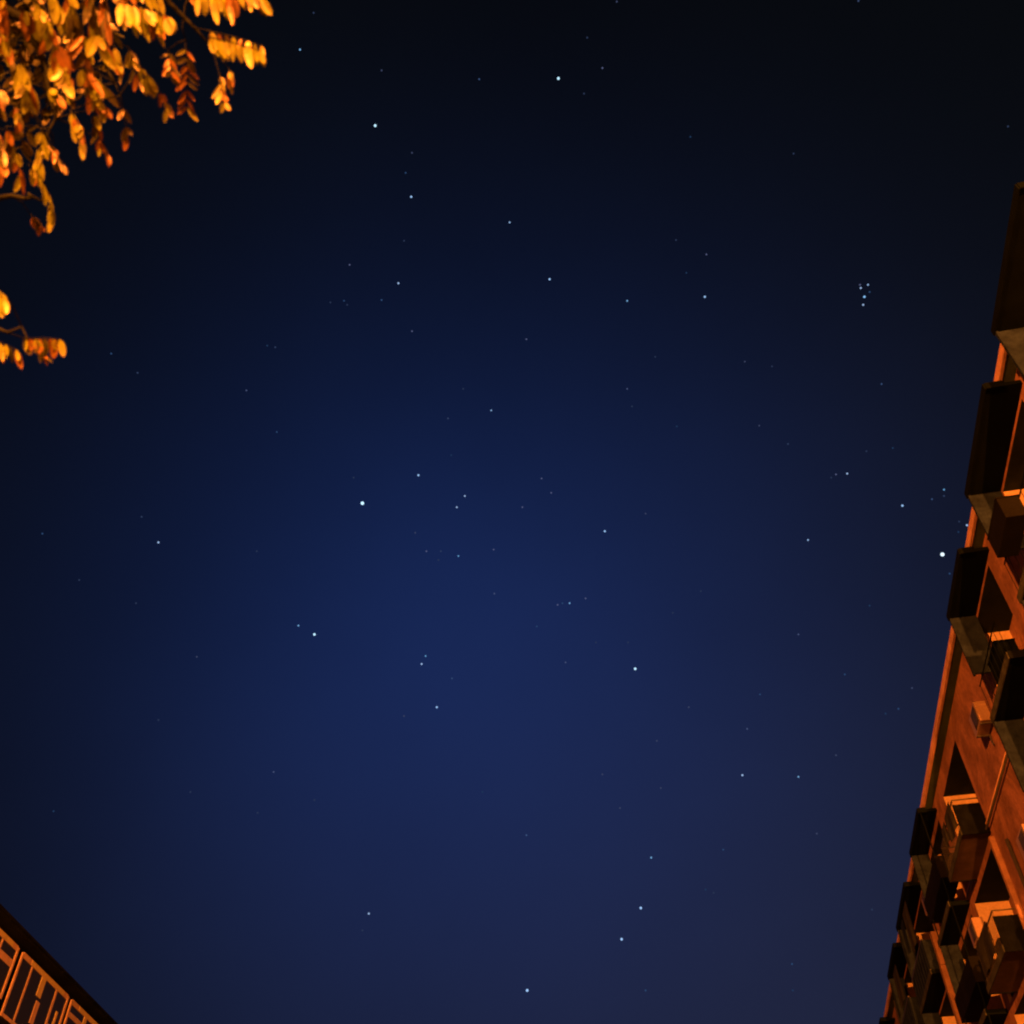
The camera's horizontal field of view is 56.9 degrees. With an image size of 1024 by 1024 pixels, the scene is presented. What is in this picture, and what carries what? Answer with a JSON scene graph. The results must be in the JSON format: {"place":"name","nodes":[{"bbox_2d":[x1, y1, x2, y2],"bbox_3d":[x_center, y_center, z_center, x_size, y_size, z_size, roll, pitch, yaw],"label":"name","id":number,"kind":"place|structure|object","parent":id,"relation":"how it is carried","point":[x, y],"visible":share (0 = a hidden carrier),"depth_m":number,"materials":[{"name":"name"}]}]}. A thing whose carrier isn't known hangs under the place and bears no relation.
{"place":"outdoors","nodes":[
{"label":"outdoors","id":0,"kind":"place"},
{"bbox_2d":[0,0,1023,1023],"label":"sky","id":1,"kind":"structure","parent":0,"point":[213,241],"materials":[{"name":"blue"}]},
{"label":"pavement","id":2,"kind":"structure","parent":0,"visible":0},
{"bbox_2d":[879,182,1023,1023],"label":"apartment building","id":3,"kind":"structure","parent":2,"relation":"on","point":[975,868],"depth_m":24.55,"materials":[{"name":"paint"}]},
{"bbox_2d":[893,965,904,1008],"bbox_3d":[15.661,19.218,38.216,0.066,1.320,1.318,-9,-47,8],"label":"sheet","id":4,"kind":"object","parent":3,"relation":"hanging from","point":[900,991],"visible":1,"depth_m":38.19,"materials":[{"name":"fabric"}]},
{"bbox_2d":[901,920,910,954],"bbox_3d":[14.723,15.914,35.302,0.066,1.120,0.718,-9,-47,8],"label":"cloth","id":5,"kind":"object","parent":3,"relation":"hanging from","point":[905,938],"visible":1,"depth_m":35.29,"materials":[{"name":"brown fabric"}]},
{"bbox_2d":[902,902,916,952],"bbox_3d":[14.453,15.104,34.312,0.066,1.420,1.320,-9,-47,8],"label":"sheet","id":6,"kind":"object","parent":3,"relation":"hanging from","point":[910,928],"visible":1,"depth_m":34.29,"materials":[{"name":"fabric"}]},
{"bbox_2d":[921,894,927,915],"bbox_3d":[14.516,13.697,32.731,0.350,0.860,0.840,-9,-47,8],"label":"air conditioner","id":7,"kind":"object","parent":3,"relation":"attached to","point":[922,899],"visible":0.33,"depth_m":32.95,"materials":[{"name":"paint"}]},
{"bbox_2d":[941,822,949,847],"bbox_3d":[12.414,9.252,27.014,0.066,0.550,0.620,-9,-47,8],"label":"cloth","id":8,"kind":"object","parent":3,"relation":"hanging from","point":[945,834],"visible":1,"depth_m":27.03,"materials":[{"name":"brown fabric"}]},
{"bbox_2d":[944,803,957,842],"bbox_3d":[12.216,8.653,26.297,0.066,0.750,1.019,-9,-47,8],"label":"towel","id":9,"kind":"object","parent":3,"relation":"hanging from","point":[950,821],"visible":1,"depth_m":26.30,"materials":[{"name":"fabric"}]},
{"bbox_2d":[968,917,983,948],"bbox_3d":[13.474,12.264,27.176,0.350,0.860,0.840,-9,-47,8],"label":"air conditioner","id":10,"kind":"object","parent":3,"relation":"attached to","point":[975,926],"visible":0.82,"depth_m":27.12,"materials":[{"name":"paint"}]},
{"bbox_2d":[969,701,996,744],"bbox_3d":[11.942,5.391,23.945,0.350,0.860,0.840,-9,-47,8],"label":"air conditioner","id":11,"kind":"object","parent":3,"relation":"attached to","point":[980,721],"visible":0.94,"depth_m":23.86,"materials":[{"name":"paint"}]},
{"bbox_2d":[976,921,994,977],"bbox_3d":[12.424,11.493,24.764,0.067,0.800,1.820,-9,-47,8],"label":"blanket","id":12,"kind":"object","parent":3,"relation":"hanging from","point":[985,949],"visible":1,"depth_m":24.76,"materials":[{"name":"fabric"}]},
{"bbox_2d":[987,638,1018,685],"bbox_3d":[11.211,3.543,21.299,0.480,0.980,0.930,-9,-47,8],"label":"cupboard","id":13,"kind":"object","parent":3,"relation":"on","point":[1010,644],"visible":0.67,"depth_m":21.30,"materials":[{"name":"black"}]},
{"bbox_2d":[994,938,1013,996],"bbox_3d":[14.001,12.538,25.995,0.830,1.380,0.730,-9,-47,8],"label":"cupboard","id":14,"kind":"object","parent":3,"relation":"on","point":[1012,994],"visible":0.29,"depth_m":26.35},
{"bbox_2d":[987,494,1023,557],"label":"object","id":15,"kind":"object","parent":3,"relation":"hanging from","point":[1005,533],"visible":1,"depth_m":17.98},
{"bbox_2d":[1016,824,1023,859],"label":"air conditioner","id":16,"kind":"object","parent":3,"relation":"attached to","point":[1020,840],"visible":1,"depth_m":21.90,"materials":[{"name":"paint"}]},
{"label":"soil","id":17,"kind":"structure","parent":2,"relation":"on","visible":0},
{"bbox_2d":[0,0,271,368],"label":"locust tree","id":18,"kind":"object","parent":17,"relation":"on","point":[37,34],"visible":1,"depth_m":3.27,"materials":[{"name":"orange plant"}]},
{"label":"ground","id":19,"kind":"structure","parent":0,"visible":0},
{"bbox_2d":[0,904,117,1023],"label":"apartment building","id":20,"kind":"structure","parent":19,"relation":"on","point":[39,984],"depth_m":43.36,"materials":[{"name":"brown paint"}]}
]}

